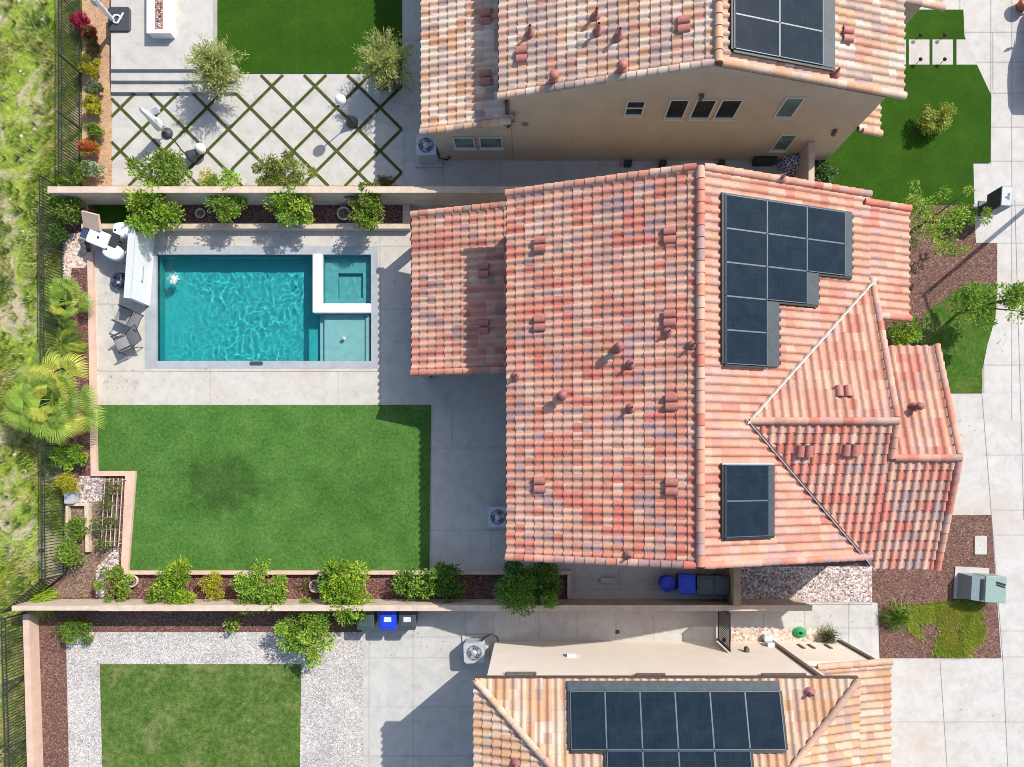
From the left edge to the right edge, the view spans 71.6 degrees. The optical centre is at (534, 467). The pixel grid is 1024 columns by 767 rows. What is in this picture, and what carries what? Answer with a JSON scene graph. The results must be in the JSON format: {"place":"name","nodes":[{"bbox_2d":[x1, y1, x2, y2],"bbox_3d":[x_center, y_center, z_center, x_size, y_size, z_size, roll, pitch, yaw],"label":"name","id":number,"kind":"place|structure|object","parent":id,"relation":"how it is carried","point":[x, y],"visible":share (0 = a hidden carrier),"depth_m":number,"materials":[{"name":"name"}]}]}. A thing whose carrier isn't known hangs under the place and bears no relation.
{"place":"outdoors","nodes":[
{"label":"outdoors","id":0,"kind":"place"},
{"bbox_2d":[0,0,91,766],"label":"ground","id":1,"kind":"structure","parent":0,"point":[14,170],"depth_m":28.43,"materials":[{"name":"green plant"}]},
{"bbox_2d":[0,612,27,766],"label":"iron fence","id":2,"kind":"object","parent":1,"relation":"on","point":[7,683],"visible":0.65,"depth_m":27.36,"materials":[{"name":"black metal"}]},
{"bbox_2d":[0,0,49,577],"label":"wild flower","id":3,"kind":"object","parent":1,"relation":"on","point":[36,271],"visible":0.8,"depth_m":28.33,"materials":[{"name":"yellow plant"}]},
{"bbox_2d":[0,174,65,613],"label":"iron fence","id":4,"kind":"object","parent":1,"relation":"on","point":[40,445],"visible":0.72,"depth_m":27.29,"materials":[{"name":"black metal"}]},
{"bbox_2d":[48,184,85,226],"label":"shrub","id":5,"kind":"object","parent":1,"relation":"on","point":[63,208],"visible":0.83,"depth_m":27.48,"materials":[{"name":"green plant"}]},
{"bbox_2d":[56,0,82,185],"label":"iron fence","id":6,"kind":"object","parent":1,"relation":"on","point":[63,58],"visible":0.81,"depth_m":27.56,"materials":[{"name":"black metal"}]},
{"bbox_2d":[473,640,893,766],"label":"house","id":7,"kind":"structure","parent":1,"relation":"on","point":[773,703],"depth_m":22.74,"materials":[{"name":"tile"}]},
{"bbox_2d":[55,498,119,596],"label":"garden soil","id":8,"kind":"structure","parent":0,"point":[78,584],"depth_m":28.39,"materials":[{"name":"brown gravel"}]},
{"bbox_2d":[51,536,85,568],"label":"shrub","id":9,"kind":"object","parent":8,"relation":"on","point":[70,555],"visible":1,"depth_m":27.74,"materials":[{"name":"green plant"}]},
{"bbox_2d":[62,516,90,540],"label":"shrub","id":10,"kind":"object","parent":8,"relation":"on","point":[74,523],"visible":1,"depth_m":27.98,"materials":[{"name":"green plant"}]},
{"bbox_2d":[82,0,111,185],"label":"soil slope","id":11,"kind":"structure","parent":0,"point":[97,17],"depth_m":28.40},
{"bbox_2d":[75,135,100,156],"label":"shrub","id":12,"kind":"object","parent":11,"relation":"on","point":[86,148],"visible":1,"depth_m":27.89,"materials":[{"name":"red plant"}]},
{"bbox_2d":[77,53,101,79],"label":"shrub","id":13,"kind":"object","parent":11,"relation":"on","point":[89,68],"visible":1,"depth_m":27.82,"materials":[{"name":"yellow plant"}]},
{"bbox_2d":[81,93,103,116],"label":"shrub","id":14,"kind":"object","parent":11,"relation":"on","point":[93,105],"visible":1,"depth_m":27.77,"materials":[{"name":"yellow plant"}]},
{"bbox_2d":[36,611,361,766],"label":"bed","id":15,"kind":"object","parent":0,"point":[53,671],"visible":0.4,"depth_m":28.39,"materials":[{"name":"brown wood"}]},
{"bbox_2d":[23,612,42,766],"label":"garden wall","id":16,"kind":"structure","parent":15,"relation":"on","point":[33,713],"depth_m":27.94,"materials":[{"name":"beige concrete"}]},
{"bbox_2d":[51,617,94,644],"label":"shrub","id":17,"kind":"object","parent":15,"relation":"on","point":[66,631],"visible":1,"depth_m":27.98,"materials":[{"name":"green plant"}]},
{"bbox_2d":[273,597,335,669],"bbox_3d":[-8.799,6.322,27.512,2.511,1.844,2.476,29,90,0],"label":"shrub","id":18,"kind":"object","parent":15,"relation":"on","point":[315,629],"visible":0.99,"depth_m":27.21,"materials":[{"name":"green plant"}]},
{"bbox_2d":[100,664,300,766],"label":"lawn","id":19,"kind":"structure","parent":0,"point":[200,715],"depth_m":28.38,"materials":[{"name":"green plant"}]},
{"bbox_2d":[66,632,362,766],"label":"white gravel","id":20,"kind":"structure","parent":0,"point":[331,729],"depth_m":28.39,"materials":[{"name":"grey gravel"}]},
{"bbox_2d":[97,405,430,569],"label":"back lawn","id":21,"kind":"structure","parent":0,"point":[306,486],"depth_m":28.39,"materials":[{"name":"green plant"}]},
{"bbox_2d":[46,222,567,598],"bbox_3d":[-9.440,-2.280,28.390,21.520,0.001,15.120,0,90,0],"label":"planting bed","id":22,"kind":"object","parent":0,"point":[382,587],"visible":0.23,"depth_m":28.39,"materials":[{"name":"brown soil"}]},
{"bbox_2d":[24,581,58,620],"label":"ornamental grass","id":23,"kind":"object","parent":22,"relation":"on","point":[48,594],"depth_m":28.01,"materials":[{"name":"green plant"}]},
{"bbox_2d":[1,347,106,445],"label":"fan palm","id":24,"kind":"object","parent":22,"relation":"on","point":[30,399],"visible":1,"depth_m":26.82,"materials":[{"name":"green plant"}]},
{"bbox_2d":[44,219,69,247],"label":"shrub","id":25,"kind":"object","parent":22,"relation":"on","point":[61,236],"visible":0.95,"depth_m":27.72,"materials":[{"name":"green plant"}]},
{"bbox_2d":[35,323,87,368],"bbox_3d":[-18.688,-4.850,28.170,1.789,1.054,1.722,22,90,0],"label":"sago palm","id":26,"kind":"object","parent":22,"relation":"on","point":[65,344],"visible":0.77,"depth_m":27.91,"materials":[{"name":"green plant"}]},
{"bbox_2d":[51,471,80,494],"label":"shrub","id":27,"kind":"object","parent":22,"relation":"on","point":[68,482],"visible":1,"depth_m":27.80,"materials":[{"name":"yellow plant"}]},
{"bbox_2d":[46,441,88,471],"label":"shrub","id":28,"kind":"object","parent":22,"relation":"on","point":[74,456],"visible":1,"depth_m":27.80,"materials":[{"name":"green plant"}]},
{"bbox_2d":[41,274,95,330],"bbox_3d":[-18.511,-6.604,27.874,2.046,1.091,2.169,-39,90,0],"label":"fan palm","id":29,"kind":"object","parent":22,"relation":"on","point":[71,301],"visible":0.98,"depth_m":27.61,"materials":[{"name":"green plant"}]},
{"bbox_2d":[63,232,86,281],"bbox_3d":[-18.380,-8.380,28.382,1.000,0.001,2.120,0,90,0],"label":"pebble patch","id":30,"kind":"object","parent":22,"relation":"on","point":[74,251],"visible":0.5,"depth_m":28.38,"materials":[{"name":"beige gravel"}]},
{"bbox_2d":[75,476,118,596],"bbox_3d":[-17.491,2.690,28.382,1.497,0.001,4.934,-12,90,0],"label":"gravel patch","id":31,"kind":"object","parent":22,"relation":"on","point":[92,488],"visible":0.67,"depth_m":28.38,"materials":[{"name":"grey gravel"}]},
{"bbox_2d":[92,563,134,602],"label":"shrub","id":32,"kind":"object","parent":22,"relation":"on","point":[120,584],"visible":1,"depth_m":27.68,"materials":[{"name":"green plant"}]},
{"bbox_2d":[144,555,195,613],"bbox_3d":[-14.123,4.501,27.714,1.997,1.336,2.305,0,90,0],"label":"shrub","id":33,"kind":"object","parent":22,"relation":"on","point":[174,585],"visible":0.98,"depth_m":27.41,"materials":[{"name":"green plant"}]},
{"bbox_2d":[198,570,225,600],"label":"shrub","id":34,"kind":"object","parent":22,"relation":"on","point":[215,584],"visible":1,"depth_m":27.77,"materials":[{"name":"yellow plant"}]},
{"bbox_2d":[229,555,288,615],"bbox_3d":[-10.616,4.721,27.509,2.290,1.743,2.146,-38,90,0],"label":"shrub","id":35,"kind":"object","parent":22,"relation":"on","point":[271,593],"visible":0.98,"depth_m":27.27,"materials":[{"name":"green plant"}]},
{"bbox_2d":[315,555,375,627],"bbox_3d":[-7.325,4.750,27.493,2.311,1.780,2.832,0,90,0],"label":"shrub","id":36,"kind":"object","parent":22,"relation":"on","point":[338,583],"visible":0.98,"depth_m":27.10,"materials":[{"name":"green plant"}]},
{"bbox_2d":[121,570,570,597],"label":"planter wall","id":37,"kind":"structure","parent":22,"relation":"on","point":[318,572],"depth_m":28.10,"materials":[{"name":"beige concrete"}]},
{"bbox_2d":[390,564,436,602],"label":"shrub","id":38,"kind":"object","parent":22,"relation":"on","point":[413,586],"visible":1,"depth_m":27.52,"materials":[{"name":"green plant"}]},
{"bbox_2d":[422,560,467,612],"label":"shrub","id":39,"kind":"object","parent":22,"relation":"on","point":[449,585],"visible":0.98,"depth_m":27.52,"materials":[{"name":"green plant"}]},
{"bbox_2d":[492,561,563,617],"bbox_3d":[-0.258,4.473,27.156,2.716,2.445,2.348,0,90,0],"label":"tree","id":40,"kind":"object","parent":22,"relation":"on","point":[521,585],"visible":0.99,"depth_m":26.55,"materials":[{"name":"green plant"}]},
{"bbox_2d":[217,0,401,72],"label":"deep turf","id":41,"kind":"structure","parent":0,"point":[263,33],"depth_m":28.39,"materials":[{"name":"green plant"}]},
{"bbox_2d":[112,0,781,185],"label":"yard paving","id":42,"kind":"structure","parent":0,"point":[293,129],"depth_m":28.41,"materials":[{"name":"concrete"}]},
{"bbox_2d":[139,106,172,138],"bbox_3d":[-14.579,-13.402,27.425,0.679,1.950,0.443,-9,90,0],"label":"closed parasol","id":43,"kind":"object","parent":42,"relation":"on","point":[157,124],"visible":1,"depth_m":27.37,"materials":[{"name":"white fabric"}]},
{"bbox_2d":[124,146,192,185],"bbox_3d":[-14.390,-11.363,27.496,2.312,1.870,1.897,-27,90,0],"label":"shrub","id":44,"kind":"object","parent":42,"relation":"on","point":[171,177],"visible":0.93,"depth_m":27.11,"materials":[{"name":"green plant"}]},
{"bbox_2d":[111,0,238,93],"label":"terrace steps","id":45,"kind":"structure","parent":42,"relation":"on","point":[143,61],"depth_m":28.01,"materials":[{"name":"concrete"}]},
{"bbox_2d":[90,0,130,31],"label":"cantilever parasol","id":46,"kind":"object","parent":45,"relation":"on","point":[119,19],"visible":1,"depth_m":27.93,"materials":[{"name":"grey plastic"}]},
{"bbox_2d":[147,0,174,38],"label":"fire pit","id":47,"kind":"object","parent":45,"relation":"on","point":[160,19],"visible":1,"depth_m":27.59,"materials":[{"name":"white paint"}]},
{"bbox_2d":[205,71,227,88],"bbox_3d":[-12.600,-15.440,28.150,0.720,0.500,0.720,0,90,0],"label":"planter box","id":48,"kind":"object","parent":42,"relation":"on","point":[215,84],"visible":0.14,"depth_m":28.07,"materials":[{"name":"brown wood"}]},
{"bbox_2d":[181,32,249,104],"bbox_3d":[-12.190,-15.205,27.048,2.595,2.115,2.641,0,90,0],"label":"tree","id":49,"kind":"object","parent":48,"relation":"in","point":[214,61],"visible":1,"depth_m":26.84,"materials":[{"name":"green plant"}]},
{"bbox_2d":[110,74,402,185],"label":"turf joints","id":50,"kind":"object","parent":42,"relation":"on","point":[249,151],"visible":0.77,"depth_m":28.39,"materials":[{"name":"green plant"}]},
{"bbox_2d":[251,148,317,185],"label":"shrub","id":51,"kind":"object","parent":42,"relation":"on","point":[273,172],"visible":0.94,"depth_m":27.44,"materials":[{"name":"green plant"}]},
{"bbox_2d":[375,63,399,89],"bbox_3d":[-5.840,-15.560,28.150,0.880,0.500,0.880,0,90,0],"label":"planter box","id":52,"kind":"object","parent":42,"relation":"on","point":[395,86],"visible":0.27,"depth_m":28.07,"materials":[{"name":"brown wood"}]},
{"bbox_2d":[352,26,419,93],"bbox_3d":[-5.715,-15.466,27.055,2.690,2.101,2.455,0,90,0],"label":"tree","id":53,"kind":"object","parent":52,"relation":"in","point":[381,60],"visible":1,"depth_m":26.80,"materials":[{"name":"green plant"}]},
{"bbox_2d":[416,135,441,167],"bbox_3d":[-4.229,-12.533,27.962,1.040,0.895,1.040,0,90,0],"label":"air conditioner","id":54,"kind":"object","parent":42,"relation":"on","point":[427,154],"visible":0.96,"depth_m":27.57,"materials":[{"name":"metal"}]},
{"bbox_2d":[419,0,945,160],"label":"house","id":55,"kind":"structure","parent":42,"relation":"on","point":[632,80],"depth_m":23.45,"materials":[{"name":"paint"}]},
{"bbox_2d":[622,100,646,117],"bbox_3d":[3.405,-12.255,24.240,0.710,1.020,0.090,0,90,0],"label":"window","id":56,"kind":"structure","parent":55,"relation":"in","point":[634,108],"depth_m":24.26,"materials":[{"name":"black glass"}]},
{"bbox_2d":[662,99,690,120],"bbox_3d":[4.850,-12.255,24.315,0.740,1.330,0.090,0,90,0],"label":"window","id":57,"kind":"structure","parent":55,"relation":"in","point":[676,109],"depth_m":24.33,"materials":[{"name":"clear glass"}]},
{"bbox_2d":[687,99,717,120],"bbox_3d":[5.745,-12.255,24.315,0.770,1.330,0.090,0,90,0],"label":"window","id":58,"kind":"structure","parent":55,"relation":"in","point":[701,111],"depth_m":24.37,"materials":[{"name":"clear glass"}]},
{"bbox_2d":[712,99,743,120],"bbox_3d":[6.605,-12.255,24.315,0.790,1.330,0.090,0,90,0],"label":"window","id":59,"kind":"structure","parent":55,"relation":"in","point":[727,109],"depth_m":24.33,"materials":[{"name":"black glass"}]},
{"bbox_2d":[768,134,798,152],"bbox_3d":[9.390,-12.255,26.825,0.700,1.350,0.090,0,90,0],"label":"window","id":60,"kind":"structure","parent":55,"relation":"in","point":[784,141],"depth_m":26.88,"materials":[{"name":"green glass"}]},
{"bbox_2d":[772,97,805,119],"bbox_3d":[8.655,-12.255,24.205,0.710,1.350,0.090,0,90,0],"label":"window","id":61,"kind":"structure","parent":55,"relation":"in","point":[786,111],"depth_m":24.26,"materials":[{"name":"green glass"}]},
{"bbox_2d":[775,152,799,176],"bbox_3d":[10.252,-12.087,28.011,1.351,0.778,1.030,0,90,0],"label":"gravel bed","id":62,"kind":"object","parent":42,"relation":"on","point":[788,164],"visible":0.57,"depth_m":27.90,"materials":[{"name":"grey gravel"}]},
{"bbox_2d":[92,207,871,603],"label":"patio","id":63,"kind":"structure","parent":0,"point":[468,453],"depth_m":28.41,"materials":[{"name":"concrete"}]},
{"bbox_2d":[79,210,121,248],"bbox_3d":[-16.873,-9.181,27.770,1.520,1.260,1.130,22,90,0],"label":"cooler cart","id":64,"kind":"object","parent":63,"relation":"on","point":[92,232],"visible":0.89,"depth_m":27.52,"materials":[{"name":"white paint"}]},
{"bbox_2d":[87,252,136,570],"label":"retaining wall","id":65,"kind":"structure","parent":63,"relation":"on","point":[129,496],"depth_m":28.26,"materials":[{"name":"beige concrete"}]},
{"bbox_2d":[110,324,142,354],"bbox_3d":[-15.976,-5.051,28.001,1.225,0.807,0.704,-24,90,0],"label":"sling chair","id":66,"kind":"object","parent":63,"relation":"on","point":[122,342],"visible":1,"depth_m":27.94,"materials":[{"name":"grey fabric"}]},
{"bbox_2d":[111,304,143,330],"bbox_3d":[-15.937,-5.873,28.001,1.225,0.807,0.704,24,90,0],"label":"sling chair","id":67,"kind":"object","parent":63,"relation":"on","point":[127,317],"visible":0.97,"depth_m":27.97,"materials":[{"name":"grey fabric"}]},
{"bbox_2d":[124,225,154,305],"bbox_3d":[-15.385,-7.906,27.700,0.310,1.420,2.887,4,90,0],"label":"outdoor bar counter","id":68,"kind":"structure","parent":63,"relation":"on","point":[139,268],"depth_m":27.46,"materials":[{"name":"white paint"}]},
{"bbox_2d":[81,204,410,230],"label":"planter wall","id":69,"kind":"structure","parent":63,"relation":"on","point":[405,225],"depth_m":28.10,"materials":[{"name":"beige concrete"}]},
{"bbox_2d":[88,205,402,222],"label":"planter soil","id":70,"kind":"structure","parent":69,"relation":"in","point":[321,214],"depth_m":28.20,"materials":[{"name":"brown soil"}]},
{"bbox_2d":[95,205,128,222],"bbox_3d":[-16.791,-10.080,28.185,1.366,0.030,0.680,0,90,0],"label":"turf mat","id":71,"kind":"object","parent":70,"relation":"on","point":[113,213],"visible":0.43,"depth_m":28.17,"materials":[{"name":"green plant"}]},
{"bbox_2d":[122,179,185,239],"bbox_3d":[-14.641,-9.901,27.351,2.166,1.562,2.162,-32,90,0],"label":"shrub","id":72,"kind":"object","parent":70,"relation":"on","point":[162,214],"visible":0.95,"depth_m":27.01,"materials":[{"name":"green plant"}]},
{"bbox_2d":[202,167,248,222],"bbox_3d":[-11.855,-10.438,27.410,1.719,1.447,2.051,0,90,0],"label":"shrub","id":73,"kind":"object","parent":70,"relation":"on","point":[231,203],"visible":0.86,"depth_m":27.14,"materials":[{"name":"green plant"}]},
{"bbox_2d":[263,182,314,228],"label":"shrub","id":74,"kind":"object","parent":70,"relation":"on","point":[294,208],"visible":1,"depth_m":27.12,"materials":[{"name":"green plant"}]},
{"bbox_2d":[343,181,384,231],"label":"shrub","id":75,"kind":"object","parent":70,"relation":"on","point":[370,213],"visible":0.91,"depth_m":27.09,"materials":[{"name":"green plant"}]},
{"bbox_2d":[145,246,377,367],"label":"swimming pool","id":76,"kind":"structure","parent":63,"relation":"in","point":[151,326],"depth_m":28.39,"materials":[{"name":"stone"}]},
{"bbox_2d":[158,255,313,360],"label":"pool water","id":77,"kind":"structure","parent":76,"relation":"in","point":[235,307],"depth_m":28.50,"materials":[{"name":"teal liquid"}]},
{"bbox_2d":[314,314,370,360],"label":"pool water","id":78,"kind":"structure","parent":76,"relation":"in","point":[331,331],"depth_m":28.50,"materials":[{"name":"teal liquid"}]},
{"bbox_2d":[323,255,370,303],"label":"spa water","id":79,"kind":"structure","parent":76,"relation":"in","point":[346,278],"depth_m":28.45,"materials":[{"name":"teal liquid"}]},
{"bbox_2d":[48,186,524,206],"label":"block wall","id":80,"kind":"structure","parent":63,"relation":"on","point":[432,196],"depth_m":27.03,"materials":[{"name":"beige concrete"}]},
{"bbox_2d":[12,599,811,610],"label":"block wall","id":81,"kind":"structure","parent":63,"relation":"on","point":[489,605],"depth_m":27.00,"materials":[{"name":"beige concrete"}]},
{"bbox_2d":[486,503,505,528],"bbox_3d":[-1.436,1.901,27.962,1.040,0.895,1.040,0,90,0],"label":"air conditioner","id":82,"kind":"object","parent":63,"relation":"on","point":[495,515],"visible":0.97,"depth_m":27.56,"materials":[{"name":"metal"}]},
{"bbox_2d":[674,573,695,594],"bbox_3d":[5.866,4.510,27.861,0.660,1.072,0.826,0,90,0],"label":"wheelie bin","id":83,"kind":"object","parent":63,"relation":"on","point":[685,583],"visible":0.87,"depth_m":27.35,"materials":[{"name":"blue plastic"}]},
{"bbox_2d":[695,574,713,595],"bbox_3d":[6.580,4.548,27.861,0.660,1.072,0.826,0,90,0],"label":"wheelie bin","id":84,"kind":"object","parent":63,"relation":"on","point":[704,584],"visible":0.81,"depth_m":27.35,"materials":[{"name":"grey plastic"}]},
{"bbox_2d":[710,574,729,595],"bbox_3d":[7.236,4.548,27.861,0.660,1.072,0.826,0,90,0],"label":"wheelie bin","id":85,"kind":"object","parent":63,"relation":"on","point":[721,584],"visible":0.84,"depth_m":27.35,"materials":[{"name":"grey plastic"}]},
{"bbox_2d":[723,568,740,605],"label":"return wall","id":86,"kind":"structure","parent":63,"relation":"on","point":[733,598],"depth_m":26.78,"materials":[{"name":"beige concrete"}]},
{"bbox_2d":[794,141,813,179],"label":"return wall","id":87,"kind":"structure","parent":63,"relation":"on","point":[805,169],"depth_m":26.89,"materials":[{"name":"beige paint"}]},
{"bbox_2d":[741,567,871,601],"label":"side gravel","id":88,"kind":"structure","parent":63,"relation":"on","point":[830,584],"depth_m":28.39,"materials":[{"name":"grey gravel"}]},
{"bbox_2d":[362,604,871,766],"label":"side path","id":89,"kind":"structure","parent":0,"point":[418,704],"depth_m":28.41,"materials":[{"name":"concrete"}]},
{"bbox_2d":[379,611,398,629],"bbox_3d":[-5.673,5.833,27.859,0.660,1.076,0.826,0,90,0],"label":"wheelie bin","id":90,"kind":"object","parent":89,"relation":"on","point":[388,620],"visible":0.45,"depth_m":27.35,"materials":[{"name":"blue plastic"}]},
{"bbox_2d":[399,611,417,629],"bbox_3d":[-4.920,5.833,27.859,0.660,1.076,0.826,0,90,0],"label":"wheelie bin","id":91,"kind":"object","parent":89,"relation":"on","point":[408,620],"visible":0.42,"depth_m":27.35,"materials":[{"name":"grey plastic"}]},
{"bbox_2d":[462,634,488,663],"bbox_3d":[-2.367,7.179,27.962,1.040,0.895,1.040,-2,90,0],"label":"air conditioner","id":92,"kind":"object","parent":89,"relation":"on","point":[475,649],"visible":1,"depth_m":27.57,"materials":[{"name":"metal"}]},
{"bbox_2d":[717,611,730,651],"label":"metal gate","id":93,"kind":"structure","parent":89,"relation":"on","point":[721,640],"depth_m":27.20,"materials":[{"name":"black metal"}]},
{"bbox_2d":[731,628,831,641],"bbox_3d":[9.860,6.740,28.388,4.040,0.001,0.680,0,90,0],"label":"pebble strip","id":94,"kind":"object","parent":89,"relation":"on","point":[756,634],"visible":0.6,"depth_m":28.39,"materials":[{"name":"beige gravel"}]},
{"bbox_2d":[410,163,962,570],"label":"house","id":95,"kind":"structure","parent":0,"point":[705,366],"depth_m":22.55,"materials":[{"name":"tile"}]},
{"bbox_2d":[814,10,990,204],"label":"front lawn","id":96,"kind":"structure","parent":0,"point":[895,158],"depth_m":28.37,"materials":[{"name":"green plant"}]},
{"bbox_2d":[917,101,956,135],"bbox_3d":[15.765,-13.705,27.922,1.486,1.019,1.325,0,90,0],"label":"tree","id":97,"kind":"object","parent":96,"relation":"on","point":[941,117],"visible":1,"depth_m":27.76,"materials":[{"name":"green plant"}]},
{"bbox_2d":[872,205,1000,657],"bbox_3d":[15.520,-1.500,28.384,6.240,0.001,18.200,0,90,0],"label":"bark bed","id":98,"kind":"object","parent":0,"point":[934,280],"visible":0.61,"depth_m":28.38,"materials":[{"name":"brown wood"}]},
{"bbox_2d":[876,597,914,632],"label":"ornamental grass","id":99,"kind":"object","parent":98,"relation":"on","point":[894,616],"depth_m":28.09,"materials":[{"name":"green plant"}]},
{"bbox_2d":[886,315,923,345],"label":"shrub","id":100,"kind":"object","parent":98,"relation":"on","point":[905,335],"visible":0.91,"depth_m":27.46,"materials":[{"name":"green plant"}]},
{"bbox_2d":[903,599,988,659],"bbox_3d":[16.393,6.421,28.328,3.597,0.144,2.467,0,90,0],"label":"ground cover","id":101,"kind":"object","parent":98,"relation":"on","point":[945,648],"visible":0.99,"depth_m":28.34,"materials":[{"name":"green plant"}]},
{"bbox_2d":[900,179,993,256],"bbox_3d":[15.359,-9.245,27.182,3.384,2.490,2.715,9,90,0],"label":"tree","id":102,"kind":"object","parent":98,"relation":"on","point":[938,224],"visible":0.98,"depth_m":26.60,"materials":[{"name":"green plant"}]},
{"bbox_2d":[953,566,1006,602],"bbox_3d":[17.531,4.610,27.974,1.564,0.852,1.283,3,90,0],"label":"electrical cabinet","id":103,"kind":"object","parent":98,"relation":"on","point":[977,584],"visible":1,"depth_m":27.66,"materials":[{"name":"metal"}]},
{"bbox_2d":[904,39,977,64],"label":"entry path","id":104,"kind":"structure","parent":0,"point":[941,49],"depth_m":28.37,"materials":[{"name":"concrete"}]},
{"bbox_2d":[872,0,1023,766],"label":"driveway","id":105,"kind":"structure","parent":0,"point":[994,36],"depth_m":28.41,"materials":[{"name":"concrete"}]},
{"bbox_2d":[978,186,1012,216],"bbox_3d":[17.983,-10.363,27.726,0.520,1.358,0.780,4,90,0],"label":"mailbox","id":106,"kind":"object","parent":105,"relation":"on","point":[999,200],"visible":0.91,"depth_m":27.29,"materials":[{"name":"grey plastic"}]},
{"bbox_2d":[913,283,996,392],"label":"front grass","id":107,"kind":"structure","parent":0,"point":[963,347],"depth_m":28.37,"materials":[{"name":"green plant"}]},
{"bbox_2d":[948,280,1023,330],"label":"tree","id":108,"kind":"object","parent":107,"relation":"on","point":[1013,301],"visible":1,"depth_m":26.45,"materials":[{"name":"green plant"}]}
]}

